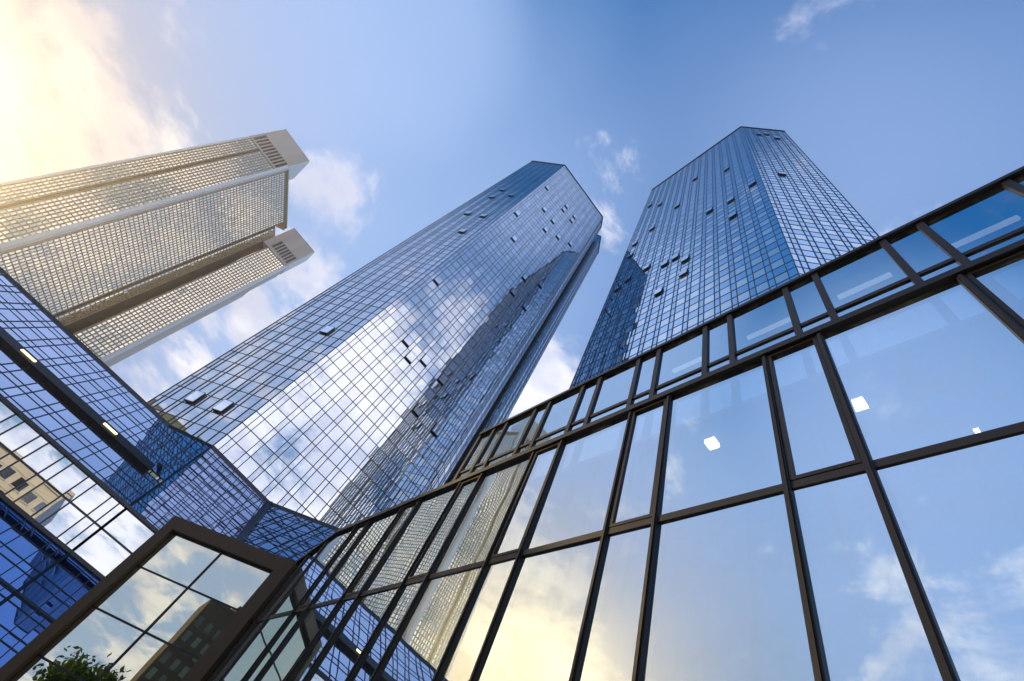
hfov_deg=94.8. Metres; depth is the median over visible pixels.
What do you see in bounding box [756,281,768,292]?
window
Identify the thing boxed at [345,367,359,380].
window
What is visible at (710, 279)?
window
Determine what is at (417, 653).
window
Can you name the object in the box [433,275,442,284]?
open window
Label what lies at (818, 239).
window
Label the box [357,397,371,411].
window
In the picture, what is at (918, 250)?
window
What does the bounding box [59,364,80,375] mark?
window
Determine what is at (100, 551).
window
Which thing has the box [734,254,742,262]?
window
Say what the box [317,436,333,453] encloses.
window
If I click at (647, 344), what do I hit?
window
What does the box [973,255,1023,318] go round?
window
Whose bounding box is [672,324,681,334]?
window
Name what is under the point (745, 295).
window
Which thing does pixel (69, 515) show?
window
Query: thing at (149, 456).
window
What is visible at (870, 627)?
window
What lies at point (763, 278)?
window
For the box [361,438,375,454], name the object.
window
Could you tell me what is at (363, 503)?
window
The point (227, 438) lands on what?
window
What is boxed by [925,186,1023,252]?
window
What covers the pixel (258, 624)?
window
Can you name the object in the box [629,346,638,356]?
window
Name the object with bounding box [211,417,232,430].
window
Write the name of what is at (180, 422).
window
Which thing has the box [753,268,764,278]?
window
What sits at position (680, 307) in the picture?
window
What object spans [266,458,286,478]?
window
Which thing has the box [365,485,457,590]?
window
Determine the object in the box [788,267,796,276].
window
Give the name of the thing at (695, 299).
window
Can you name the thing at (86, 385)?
window
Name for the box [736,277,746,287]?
window
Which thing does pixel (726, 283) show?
window
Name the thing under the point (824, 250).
window
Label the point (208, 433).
window
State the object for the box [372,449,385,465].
window
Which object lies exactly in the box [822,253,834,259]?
window
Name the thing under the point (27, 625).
window
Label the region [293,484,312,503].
window
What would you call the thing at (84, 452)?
window
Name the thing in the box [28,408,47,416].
window
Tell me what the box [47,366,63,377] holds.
window
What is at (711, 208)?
open window
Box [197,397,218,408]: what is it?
window
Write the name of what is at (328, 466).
window
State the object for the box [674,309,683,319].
window
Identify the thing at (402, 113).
sky
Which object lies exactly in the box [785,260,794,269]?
window
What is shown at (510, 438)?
window
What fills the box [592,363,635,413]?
window
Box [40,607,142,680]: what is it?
window
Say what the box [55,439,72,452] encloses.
window
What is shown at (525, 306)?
open window
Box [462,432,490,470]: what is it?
window
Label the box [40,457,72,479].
window
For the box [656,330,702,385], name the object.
window
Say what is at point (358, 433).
window
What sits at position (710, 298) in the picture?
window
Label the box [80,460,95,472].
window
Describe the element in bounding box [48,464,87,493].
window
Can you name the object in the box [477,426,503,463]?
window
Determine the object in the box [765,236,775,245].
window
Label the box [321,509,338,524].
window
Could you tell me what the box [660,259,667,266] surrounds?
open window
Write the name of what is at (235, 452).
window
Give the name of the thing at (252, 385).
window
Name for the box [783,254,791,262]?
window
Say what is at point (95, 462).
window
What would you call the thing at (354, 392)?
window
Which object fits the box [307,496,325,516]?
window
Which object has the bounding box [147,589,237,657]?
window
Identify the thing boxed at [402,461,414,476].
window
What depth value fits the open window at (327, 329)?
61.23 m
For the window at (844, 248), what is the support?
in the glass tower at (740, 215)
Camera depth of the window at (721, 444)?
4.26 m
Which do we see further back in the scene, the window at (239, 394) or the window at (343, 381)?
the window at (343, 381)
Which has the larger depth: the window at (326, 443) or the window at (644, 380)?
the window at (326, 443)
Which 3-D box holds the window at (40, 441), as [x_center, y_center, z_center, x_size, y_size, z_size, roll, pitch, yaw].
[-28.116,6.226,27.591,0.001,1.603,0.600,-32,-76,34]
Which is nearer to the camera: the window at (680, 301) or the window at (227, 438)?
the window at (227, 438)
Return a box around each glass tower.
[147,160,602,527]
[569,126,879,388]
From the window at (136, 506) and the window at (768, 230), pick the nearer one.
the window at (136, 506)
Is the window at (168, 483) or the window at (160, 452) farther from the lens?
the window at (160, 452)
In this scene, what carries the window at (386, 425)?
in the glass tower at (400, 373)
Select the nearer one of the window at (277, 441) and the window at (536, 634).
the window at (536, 634)
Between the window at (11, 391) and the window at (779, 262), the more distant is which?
the window at (779, 262)
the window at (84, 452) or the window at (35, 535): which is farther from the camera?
the window at (84, 452)
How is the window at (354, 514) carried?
in the glass tower at (400, 373)
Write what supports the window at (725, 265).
in the glass tower at (740, 215)
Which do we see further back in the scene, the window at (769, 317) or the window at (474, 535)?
the window at (769, 317)
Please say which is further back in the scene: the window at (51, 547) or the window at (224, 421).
the window at (224, 421)
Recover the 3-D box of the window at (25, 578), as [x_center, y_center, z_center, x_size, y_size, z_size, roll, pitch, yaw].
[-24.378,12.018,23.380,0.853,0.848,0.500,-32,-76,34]
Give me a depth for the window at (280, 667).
6.84 m
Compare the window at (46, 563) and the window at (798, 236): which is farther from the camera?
the window at (798, 236)
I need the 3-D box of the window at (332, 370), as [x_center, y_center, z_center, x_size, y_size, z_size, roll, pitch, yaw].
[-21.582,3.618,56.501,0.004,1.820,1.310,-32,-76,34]
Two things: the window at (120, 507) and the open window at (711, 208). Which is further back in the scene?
the open window at (711, 208)
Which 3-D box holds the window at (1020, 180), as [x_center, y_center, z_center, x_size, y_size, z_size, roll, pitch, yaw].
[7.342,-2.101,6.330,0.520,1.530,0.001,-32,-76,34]
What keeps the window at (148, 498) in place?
in the glass podium
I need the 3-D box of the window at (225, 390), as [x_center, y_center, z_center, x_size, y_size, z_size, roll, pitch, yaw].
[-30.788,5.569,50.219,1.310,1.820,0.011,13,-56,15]
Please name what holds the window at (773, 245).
in the glass tower at (740, 215)
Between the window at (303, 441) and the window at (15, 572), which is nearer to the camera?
the window at (15, 572)
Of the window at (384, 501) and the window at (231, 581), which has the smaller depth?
the window at (231, 581)
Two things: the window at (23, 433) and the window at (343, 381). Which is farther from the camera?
the window at (343, 381)
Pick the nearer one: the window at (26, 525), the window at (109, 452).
the window at (26, 525)
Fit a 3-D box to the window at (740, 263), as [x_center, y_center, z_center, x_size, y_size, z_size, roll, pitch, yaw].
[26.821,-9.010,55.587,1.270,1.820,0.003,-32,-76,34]
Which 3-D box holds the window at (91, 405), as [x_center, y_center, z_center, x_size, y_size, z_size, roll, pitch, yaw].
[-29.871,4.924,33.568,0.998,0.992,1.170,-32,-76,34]
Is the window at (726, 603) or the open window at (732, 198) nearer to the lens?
the window at (726, 603)
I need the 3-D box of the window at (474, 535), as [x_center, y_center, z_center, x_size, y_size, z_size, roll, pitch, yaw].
[-0.340,2.243,6.231,1.085,1.810,0.003,-32,-76,34]
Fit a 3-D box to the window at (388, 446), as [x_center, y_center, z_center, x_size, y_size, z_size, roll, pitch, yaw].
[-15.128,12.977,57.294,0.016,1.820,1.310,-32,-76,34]
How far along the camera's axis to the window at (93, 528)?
27.45 m
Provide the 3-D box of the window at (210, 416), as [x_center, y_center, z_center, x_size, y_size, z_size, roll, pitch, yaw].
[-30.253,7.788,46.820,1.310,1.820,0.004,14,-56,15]
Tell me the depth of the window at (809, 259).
47.82 m
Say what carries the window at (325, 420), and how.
in the glass tower at (400, 373)
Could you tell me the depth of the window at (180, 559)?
10.05 m
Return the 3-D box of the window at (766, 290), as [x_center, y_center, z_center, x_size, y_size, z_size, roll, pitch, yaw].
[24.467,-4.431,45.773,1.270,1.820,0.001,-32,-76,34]
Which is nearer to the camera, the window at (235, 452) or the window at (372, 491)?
the window at (235, 452)
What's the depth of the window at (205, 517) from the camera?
35.19 m
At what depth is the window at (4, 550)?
23.96 m
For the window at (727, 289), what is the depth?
52.31 m
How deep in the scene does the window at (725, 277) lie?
55.24 m
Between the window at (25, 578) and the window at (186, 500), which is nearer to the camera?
the window at (25, 578)
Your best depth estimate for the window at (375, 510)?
52.48 m
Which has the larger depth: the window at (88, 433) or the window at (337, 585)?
the window at (88, 433)
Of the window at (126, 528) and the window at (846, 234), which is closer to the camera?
the window at (126, 528)
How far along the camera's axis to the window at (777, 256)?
50.59 m
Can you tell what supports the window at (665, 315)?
in the glass tower at (740, 215)
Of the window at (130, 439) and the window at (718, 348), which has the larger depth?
the window at (130, 439)
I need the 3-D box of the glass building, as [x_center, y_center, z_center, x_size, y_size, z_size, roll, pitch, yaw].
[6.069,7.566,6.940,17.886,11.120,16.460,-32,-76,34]
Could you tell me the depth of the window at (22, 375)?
30.36 m
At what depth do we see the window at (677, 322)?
54.03 m
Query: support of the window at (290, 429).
in the glass tower at (400, 373)
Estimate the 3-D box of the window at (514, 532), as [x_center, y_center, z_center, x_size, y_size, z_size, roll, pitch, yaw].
[0.223,1.894,5.778,0.520,1.810,0.006,-32,-76,34]
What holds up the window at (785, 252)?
in the glass tower at (740, 215)
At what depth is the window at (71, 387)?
33.57 m
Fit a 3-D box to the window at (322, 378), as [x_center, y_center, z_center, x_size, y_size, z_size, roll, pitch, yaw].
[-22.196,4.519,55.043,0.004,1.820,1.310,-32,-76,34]
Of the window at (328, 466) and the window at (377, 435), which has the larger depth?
the window at (377, 435)
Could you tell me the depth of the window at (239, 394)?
49.81 m
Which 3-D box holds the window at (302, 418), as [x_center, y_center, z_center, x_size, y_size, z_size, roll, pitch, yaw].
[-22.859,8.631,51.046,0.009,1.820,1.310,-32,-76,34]
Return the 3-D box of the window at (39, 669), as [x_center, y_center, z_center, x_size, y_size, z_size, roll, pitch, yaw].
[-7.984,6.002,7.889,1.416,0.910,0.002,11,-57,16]
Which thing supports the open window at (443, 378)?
in the glass tower at (400, 373)
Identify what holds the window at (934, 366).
in the glass building
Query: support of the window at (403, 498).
in the glass tower at (400, 373)
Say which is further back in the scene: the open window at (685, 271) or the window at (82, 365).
the open window at (685, 271)
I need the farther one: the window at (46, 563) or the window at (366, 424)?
the window at (366, 424)
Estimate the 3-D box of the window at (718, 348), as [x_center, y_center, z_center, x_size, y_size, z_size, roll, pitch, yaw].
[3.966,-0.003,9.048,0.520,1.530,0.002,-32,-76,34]
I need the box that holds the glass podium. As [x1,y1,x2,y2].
[0,267,339,667]
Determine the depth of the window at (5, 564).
23.42 m
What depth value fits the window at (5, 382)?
28.80 m
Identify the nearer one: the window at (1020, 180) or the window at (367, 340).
the window at (1020, 180)
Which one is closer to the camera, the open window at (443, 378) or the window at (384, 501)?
the window at (384, 501)
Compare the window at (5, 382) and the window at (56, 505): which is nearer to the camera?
the window at (56, 505)
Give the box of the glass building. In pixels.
[206,166,1023,680]
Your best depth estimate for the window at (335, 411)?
54.34 m
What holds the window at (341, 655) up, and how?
in the glass building
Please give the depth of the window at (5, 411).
27.46 m
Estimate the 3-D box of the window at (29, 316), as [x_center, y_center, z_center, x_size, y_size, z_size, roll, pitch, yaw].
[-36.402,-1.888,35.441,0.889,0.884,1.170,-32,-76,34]
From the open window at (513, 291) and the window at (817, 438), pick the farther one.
the open window at (513, 291)
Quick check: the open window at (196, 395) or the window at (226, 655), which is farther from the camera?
the open window at (196, 395)
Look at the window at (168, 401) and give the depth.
48.27 m
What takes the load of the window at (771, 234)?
in the glass tower at (740, 215)
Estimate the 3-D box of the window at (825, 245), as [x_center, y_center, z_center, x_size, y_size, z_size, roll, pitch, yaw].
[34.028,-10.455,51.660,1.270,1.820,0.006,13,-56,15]
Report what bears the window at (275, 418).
in the glass tower at (400, 373)
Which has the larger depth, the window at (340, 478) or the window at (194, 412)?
the window at (340, 478)
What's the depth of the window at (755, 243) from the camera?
57.51 m
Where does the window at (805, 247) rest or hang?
in the glass tower at (740, 215)
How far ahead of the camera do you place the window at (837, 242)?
52.66 m
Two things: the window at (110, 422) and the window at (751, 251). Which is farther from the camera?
the window at (751, 251)
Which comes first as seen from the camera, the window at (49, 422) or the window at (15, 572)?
the window at (15, 572)
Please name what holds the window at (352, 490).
in the glass tower at (400, 373)
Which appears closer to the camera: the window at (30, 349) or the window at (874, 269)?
the window at (874, 269)
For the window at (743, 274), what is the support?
in the glass tower at (740, 215)
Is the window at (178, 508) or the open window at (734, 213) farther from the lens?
the open window at (734, 213)
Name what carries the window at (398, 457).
in the glass tower at (400, 373)
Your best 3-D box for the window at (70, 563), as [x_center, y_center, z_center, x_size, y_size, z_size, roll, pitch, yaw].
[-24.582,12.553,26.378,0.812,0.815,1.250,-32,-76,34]
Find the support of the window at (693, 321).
in the glass tower at (740, 215)
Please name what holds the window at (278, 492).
in the glass tower at (400, 373)
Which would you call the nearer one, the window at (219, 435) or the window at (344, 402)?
the window at (219, 435)
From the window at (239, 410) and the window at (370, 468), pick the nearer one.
the window at (239, 410)
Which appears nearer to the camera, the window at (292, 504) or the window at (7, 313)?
the window at (7, 313)
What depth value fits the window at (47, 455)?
27.74 m
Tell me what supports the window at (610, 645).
in the glass building
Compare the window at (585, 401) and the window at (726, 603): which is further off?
the window at (585, 401)
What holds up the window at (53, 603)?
in the glass podium
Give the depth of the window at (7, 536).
24.63 m
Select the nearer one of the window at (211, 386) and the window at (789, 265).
the window at (789, 265)
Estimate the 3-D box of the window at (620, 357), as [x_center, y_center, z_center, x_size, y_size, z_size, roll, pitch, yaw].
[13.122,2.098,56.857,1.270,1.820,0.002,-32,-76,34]
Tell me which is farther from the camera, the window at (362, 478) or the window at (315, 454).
the window at (362, 478)
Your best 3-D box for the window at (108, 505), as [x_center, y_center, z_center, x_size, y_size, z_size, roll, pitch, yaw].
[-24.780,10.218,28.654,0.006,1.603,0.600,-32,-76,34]
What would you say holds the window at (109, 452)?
in the glass podium
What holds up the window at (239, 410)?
in the glass tower at (400, 373)
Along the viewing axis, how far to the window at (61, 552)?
26.14 m
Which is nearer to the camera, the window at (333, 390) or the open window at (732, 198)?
the window at (333, 390)
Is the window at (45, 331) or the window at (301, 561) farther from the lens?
the window at (45, 331)
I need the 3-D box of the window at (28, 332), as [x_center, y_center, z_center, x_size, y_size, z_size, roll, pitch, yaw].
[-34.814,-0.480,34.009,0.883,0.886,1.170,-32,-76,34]
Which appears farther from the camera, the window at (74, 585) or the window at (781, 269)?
the window at (781, 269)
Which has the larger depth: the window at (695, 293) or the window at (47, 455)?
the window at (695, 293)
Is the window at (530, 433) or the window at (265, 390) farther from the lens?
the window at (265, 390)
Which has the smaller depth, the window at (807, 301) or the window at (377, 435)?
the window at (807, 301)
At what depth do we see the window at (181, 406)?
47.81 m
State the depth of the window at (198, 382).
51.19 m
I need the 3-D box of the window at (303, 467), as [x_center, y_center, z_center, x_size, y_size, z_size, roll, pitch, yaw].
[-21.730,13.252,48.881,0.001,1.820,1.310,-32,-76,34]
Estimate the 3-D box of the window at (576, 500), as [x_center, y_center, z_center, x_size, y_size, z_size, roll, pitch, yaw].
[0.785,1.544,5.325,1.085,1.810,0.001,-32,-76,34]
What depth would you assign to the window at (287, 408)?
50.68 m
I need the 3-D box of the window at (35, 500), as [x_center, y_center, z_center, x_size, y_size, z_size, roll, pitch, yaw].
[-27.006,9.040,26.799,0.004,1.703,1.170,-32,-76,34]
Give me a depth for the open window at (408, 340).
67.25 m
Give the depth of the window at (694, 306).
54.51 m
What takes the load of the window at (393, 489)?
in the glass tower at (400, 373)
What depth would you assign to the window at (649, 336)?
56.16 m
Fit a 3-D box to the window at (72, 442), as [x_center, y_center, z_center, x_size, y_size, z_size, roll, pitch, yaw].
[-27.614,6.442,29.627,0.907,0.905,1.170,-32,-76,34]
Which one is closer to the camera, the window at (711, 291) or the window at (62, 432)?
the window at (62, 432)
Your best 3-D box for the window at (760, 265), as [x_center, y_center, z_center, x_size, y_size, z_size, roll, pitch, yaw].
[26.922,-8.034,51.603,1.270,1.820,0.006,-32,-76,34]
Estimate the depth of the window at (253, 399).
49.26 m
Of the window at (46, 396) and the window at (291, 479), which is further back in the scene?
the window at (291, 479)
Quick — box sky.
[0,0,1023,418]
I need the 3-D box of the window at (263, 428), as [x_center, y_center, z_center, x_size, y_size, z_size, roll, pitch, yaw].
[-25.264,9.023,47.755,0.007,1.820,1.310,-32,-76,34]
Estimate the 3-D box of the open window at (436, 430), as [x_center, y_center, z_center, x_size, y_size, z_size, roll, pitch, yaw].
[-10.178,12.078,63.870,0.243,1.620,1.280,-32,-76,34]
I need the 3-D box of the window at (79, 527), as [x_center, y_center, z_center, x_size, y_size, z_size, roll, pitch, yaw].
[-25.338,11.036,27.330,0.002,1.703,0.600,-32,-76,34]
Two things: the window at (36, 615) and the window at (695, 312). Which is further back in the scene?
the window at (695, 312)
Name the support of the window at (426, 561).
in the glass building
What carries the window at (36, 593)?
in the glass podium
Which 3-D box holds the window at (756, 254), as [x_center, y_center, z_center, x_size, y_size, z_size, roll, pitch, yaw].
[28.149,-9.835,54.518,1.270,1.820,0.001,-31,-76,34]
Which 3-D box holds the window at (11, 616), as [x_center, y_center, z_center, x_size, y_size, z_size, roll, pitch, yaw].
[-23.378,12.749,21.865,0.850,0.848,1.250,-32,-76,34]
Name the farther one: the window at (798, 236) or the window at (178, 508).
the window at (798, 236)
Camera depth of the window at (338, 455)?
52.16 m
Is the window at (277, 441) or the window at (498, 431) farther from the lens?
the window at (277, 441)
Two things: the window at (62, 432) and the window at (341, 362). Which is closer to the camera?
the window at (62, 432)
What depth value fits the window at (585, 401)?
10.86 m
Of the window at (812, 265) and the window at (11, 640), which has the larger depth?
the window at (812, 265)
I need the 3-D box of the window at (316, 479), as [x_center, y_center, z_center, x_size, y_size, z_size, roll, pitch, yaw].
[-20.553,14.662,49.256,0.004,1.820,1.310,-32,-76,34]
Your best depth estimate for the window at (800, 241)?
52.13 m
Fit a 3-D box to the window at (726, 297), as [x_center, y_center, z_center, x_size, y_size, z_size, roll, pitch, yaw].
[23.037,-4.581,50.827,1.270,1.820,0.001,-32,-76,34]
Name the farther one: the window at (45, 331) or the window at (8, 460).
the window at (45, 331)
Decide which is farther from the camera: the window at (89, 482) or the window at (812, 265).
the window at (812, 265)
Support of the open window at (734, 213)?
in the glass tower at (740, 215)
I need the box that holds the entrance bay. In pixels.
[0,516,296,680]
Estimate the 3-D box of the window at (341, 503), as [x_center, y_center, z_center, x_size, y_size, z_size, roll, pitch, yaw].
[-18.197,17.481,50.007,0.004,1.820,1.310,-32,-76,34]
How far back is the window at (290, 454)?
48.50 m
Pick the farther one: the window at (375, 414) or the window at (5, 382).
the window at (375, 414)
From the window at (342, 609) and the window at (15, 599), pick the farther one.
the window at (15, 599)
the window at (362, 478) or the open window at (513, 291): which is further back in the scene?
the open window at (513, 291)
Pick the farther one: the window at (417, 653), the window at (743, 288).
the window at (743, 288)
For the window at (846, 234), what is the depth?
55.03 m
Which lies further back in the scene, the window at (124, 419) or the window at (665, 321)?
the window at (665, 321)
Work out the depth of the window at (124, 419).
35.79 m
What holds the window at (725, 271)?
in the glass tower at (740, 215)
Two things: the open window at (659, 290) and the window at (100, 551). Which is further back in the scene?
the open window at (659, 290)
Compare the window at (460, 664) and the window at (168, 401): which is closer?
the window at (460, 664)
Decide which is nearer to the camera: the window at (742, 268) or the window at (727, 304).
the window at (727, 304)
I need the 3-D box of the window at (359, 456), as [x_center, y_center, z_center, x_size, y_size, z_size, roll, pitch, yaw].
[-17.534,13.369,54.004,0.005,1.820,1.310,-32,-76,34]
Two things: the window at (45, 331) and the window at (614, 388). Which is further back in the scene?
the window at (45, 331)
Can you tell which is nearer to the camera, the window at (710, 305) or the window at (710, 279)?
the window at (710, 305)
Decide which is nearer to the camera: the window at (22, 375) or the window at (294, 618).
the window at (294, 618)
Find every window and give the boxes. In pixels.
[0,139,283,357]
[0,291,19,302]
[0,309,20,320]
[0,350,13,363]
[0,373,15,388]
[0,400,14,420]
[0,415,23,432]
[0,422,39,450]
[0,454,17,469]
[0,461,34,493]
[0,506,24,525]
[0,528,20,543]
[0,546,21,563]
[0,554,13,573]
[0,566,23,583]
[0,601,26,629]
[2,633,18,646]
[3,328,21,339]
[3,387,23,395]
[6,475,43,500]
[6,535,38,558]
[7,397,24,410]
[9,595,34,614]
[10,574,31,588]
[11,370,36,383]
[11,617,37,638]
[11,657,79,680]
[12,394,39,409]
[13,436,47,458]
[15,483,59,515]
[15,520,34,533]
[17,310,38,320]
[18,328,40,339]
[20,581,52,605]
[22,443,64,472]
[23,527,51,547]
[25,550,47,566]
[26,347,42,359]
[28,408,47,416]
[30,611,45,622]
[31,419,48,431]
[33,497,67,522]
[34,390,59,404]
[35,557,54,571]
[36,415,62,430]
[36,575,59,593]
[37,327,57,338]
[39,346,60,357]
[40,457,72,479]
[40,596,61,613]
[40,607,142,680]
[41,504,83,536]
[42,541,60,554]
[44,564,74,587]
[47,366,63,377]
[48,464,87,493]
[51,548,66,560]
[52,428,70,437]
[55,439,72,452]
[56,345,75,355]
[57,409,80,423]
[58,517,92,543]
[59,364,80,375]
[59,555,85,575]
[60,434,85,450]
[63,578,82,595]
[64,477,95,499]
[67,385,84,396]
[67,524,98,548]
[73,484,110,513]
[74,530,129,575]
[75,362,94,372]
[75,447,92,457]
[77,569,94,583]
[79,381,98,393]
[80,428,101,443]
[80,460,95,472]
[83,454,107,470]
[88,403,103,414]
[88,497,118,520]
[94,378,112,389]
[95,567,185,629]
[97,504,124,525]
[99,398,117,410]
[99,634,196,680]
[101,447,122,461]
[103,479,118,492]
[104,509,154,551]
[106,473,128,490]
[107,420,122,431]
[113,395,130,406]
[118,415,135,427]
[122,465,142,480]
[127,437,141,449]
[132,502,150,517]
[136,432,153,444]
[140,533,220,585]
[142,494,160,509]
[146,454,160,468]
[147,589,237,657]
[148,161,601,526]
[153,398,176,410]
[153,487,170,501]
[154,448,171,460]
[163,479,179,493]
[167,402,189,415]
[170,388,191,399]
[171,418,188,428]
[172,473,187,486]
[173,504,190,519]
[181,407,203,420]
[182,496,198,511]
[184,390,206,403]
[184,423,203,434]
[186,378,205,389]
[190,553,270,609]
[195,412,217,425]
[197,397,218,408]
[197,428,217,441]
[200,382,218,393]
[202,513,217,528]
[206,624,251,680]
[207,432,225,444]
[211,399,234,412]
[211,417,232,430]
[211,621,263,680]
[213,387,232,398]
[214,435,230,448]
[221,615,288,680]
[223,444,245,463]
[226,406,247,418]
[227,391,246,402]
[237,432,258,451]
[238,457,258,477]
[240,381,259,392]
[241,395,260,407]
[245,611,302,680]
[251,445,272,464]
[252,420,272,438]
[252,471,273,491]
[254,386,273,397]
[254,561,301,619]
[258,603,335,680]
[261,546,321,617]
[266,409,285,426]
[266,433,285,451]
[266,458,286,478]
[266,484,287,503]
[272,528,353,614]
[279,399,297,415]
[279,422,298,439]
[279,446,298,464]
[280,471,299,490]
[283,497,300,510]
[290,598,354,680]
[291,389,308,405]
[292,411,309,428]
[292,434,310,452]
[293,459,311,477]
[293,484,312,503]
[302,380,319,395]
[302,524,365,604]
[303,401,320,417]
[304,424,321,440]
[305,447,323,464]
[306,471,324,489]
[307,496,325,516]
[307,587,398,680]
[312,509,399,604]
[313,372,329,386]
[315,392,331,407]
[316,413,332,429]
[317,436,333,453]
[318,459,335,477]
[319,325,334,333]
[319,483,336,502]
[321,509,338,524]
[324,363,339,377]
[325,383,340,398]
[326,404,342,419]
[328,425,344,441]
[329,448,345,465]
[330,471,347,489]
[331,495,348,515]
[334,355,348,369]
[335,375,350,389]
[337,394,351,410]
[338,416,353,431]
[338,521,347,527]
[340,437,355,453]
[341,459,357,477]
[342,483,358,501]
[344,508,361,524]
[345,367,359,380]
[346,386,360,400]
[348,406,362,421]
[349,427,364,443]
[350,504,415,592]
[351,449,366,465]
[351,581,422,680]
[353,471,368,488]
[355,495,370,512]
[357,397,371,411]
[359,417,373,432]
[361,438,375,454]
[363,460,377,476]
[364,482,379,500]
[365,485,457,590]
[368,408,381,423]
[368,506,380,516]
[370,428,383,444]
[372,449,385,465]
[374,471,388,488]
[375,567,481,680]
[376,494,390,510]
[378,419,391,433]
[380,439,393,454]
[383,460,396,476]
[385,482,398,499]
[391,450,404,465]
[394,471,406,487]
[396,493,408,504]
[402,335,414,346]
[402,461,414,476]
[404,482,417,498]
[405,351,416,363]
[412,402,424,416]
[412,479,477,575]
[420,354,431,365]
[431,423,442,436]
[432,455,530,573]
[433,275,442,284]
[437,373,447,384]
[439,558,515,680]
[457,232,1023,478]
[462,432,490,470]
[476,538,600,680]
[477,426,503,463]
[491,412,532,457]
[496,446,556,553]
[510,288,517,295]
[521,406,546,444]
[522,302,528,310]
[525,415,627,549]
[537,390,579,437]
[570,127,877,387]
[573,381,596,421]
[578,525,650,680]
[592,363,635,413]
[603,359,611,368]
[613,284,620,291]
[614,402,663,522]
[616,353,624,362]
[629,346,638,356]
[631,338,640,348]
[634,353,655,395]
[642,263,649,270]
[642,492,814,680]
[643,339,651,349]
[645,332,653,341]
[646,325,654,334]
[653,286,662,295]
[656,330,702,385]
[657,332,666,342]
[659,324,667,334]
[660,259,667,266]
[660,317,668,326]
[660,360,781,514]
[661,311,669,319]
[671,252,678,260]
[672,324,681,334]
[673,317,682,327]
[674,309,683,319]
[675,303,683,312]
[676,297,684,305]
[678,268,687,276]
[680,254,688,262]
[688,309,697,319]
[688,316,697,326]
[689,295,698,305]
[689,302,697,311]
[690,289,698,298]
[704,287,713,297]
[704,294,713,304]
[704,301,713,311]
[704,308,713,318]
[705,207,712,213]
[705,276,713,284]
[705,281,713,290]
[708,319,728,362]
[719,262,727,271]
[719,268,728,276]
[719,273,728,282]
[720,279,729,289]
[720,285,729,296]
[720,293,730,303]
[720,299,730,310]
[726,196,733,203]
[728,211,736,218]
[733,292,792,350]
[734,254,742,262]
[734,259,743,268]
[735,265,744,274]
[736,271,745,280]
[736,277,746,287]
[737,283,748,294]
[738,290,749,302]
[748,179,755,186]
[748,240,757,248]
[749,245,758,254]
[750,250,760,259]
[751,256,761,265]
[752,262,763,271]
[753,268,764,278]
[754,274,766,285]
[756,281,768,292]
[757,289,768,295]
[762,227,772,235]
[763,231,773,240]
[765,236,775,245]
[766,242,777,251]
[767,247,779,256]
[769,252,781,262]
[771,258,783,269]
[772,342,854,474]
[773,265,785,276]
[775,271,788,283]
[777,279,789,286]
[781,248,789,256]
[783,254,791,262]
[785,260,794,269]
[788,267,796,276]
[789,278,826,322]
[793,472,942,680]
[795,234,806,239]
[797,239,809,244]
[799,244,812,250]
[802,250,815,256]
[805,256,819,263]
[808,262,820,268]
[813,237,825,242]
[816,242,828,247]
[818,245,907,308]
[819,247,832,253]
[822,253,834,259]
[823,280,1023,459]
[828,234,840,239]
[831,239,844,245]
[835,245,848,250]
[843,232,855,237]
[847,237,859,242]
[850,242,861,246]
[862,235,873,239]
[876,432,1023,680]
[888,227,951,272]
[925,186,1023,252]
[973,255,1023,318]
[1013,176,1023,184]
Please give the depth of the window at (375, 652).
5.44 m
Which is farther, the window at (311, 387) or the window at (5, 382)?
the window at (311, 387)
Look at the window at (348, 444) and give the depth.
53.62 m
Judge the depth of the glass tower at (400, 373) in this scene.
65.55 m
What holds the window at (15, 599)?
in the glass podium
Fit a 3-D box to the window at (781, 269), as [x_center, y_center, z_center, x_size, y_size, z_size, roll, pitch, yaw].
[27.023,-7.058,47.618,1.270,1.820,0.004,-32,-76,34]
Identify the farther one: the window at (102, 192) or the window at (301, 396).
the window at (102, 192)
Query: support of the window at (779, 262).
in the glass tower at (740, 215)
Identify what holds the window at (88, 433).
in the glass podium
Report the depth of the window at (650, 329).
57.64 m
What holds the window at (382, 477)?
in the glass tower at (400, 373)
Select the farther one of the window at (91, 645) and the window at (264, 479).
the window at (264, 479)
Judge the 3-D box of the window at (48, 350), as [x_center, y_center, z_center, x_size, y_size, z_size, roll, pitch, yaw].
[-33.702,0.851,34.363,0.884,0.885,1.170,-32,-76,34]
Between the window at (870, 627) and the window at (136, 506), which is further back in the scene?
the window at (136, 506)
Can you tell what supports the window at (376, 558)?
in the glass building
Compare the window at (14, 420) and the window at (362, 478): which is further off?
the window at (362, 478)
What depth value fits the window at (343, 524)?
49.31 m
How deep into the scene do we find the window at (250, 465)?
45.25 m
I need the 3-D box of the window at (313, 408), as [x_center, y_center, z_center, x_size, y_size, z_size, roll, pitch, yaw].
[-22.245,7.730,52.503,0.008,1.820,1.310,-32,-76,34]
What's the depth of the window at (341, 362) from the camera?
57.95 m
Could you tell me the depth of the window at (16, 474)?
26.55 m
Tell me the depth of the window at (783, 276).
46.19 m
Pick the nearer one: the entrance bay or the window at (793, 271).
the entrance bay
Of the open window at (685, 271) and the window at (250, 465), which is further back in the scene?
the open window at (685, 271)
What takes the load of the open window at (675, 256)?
in the glass tower at (740, 215)

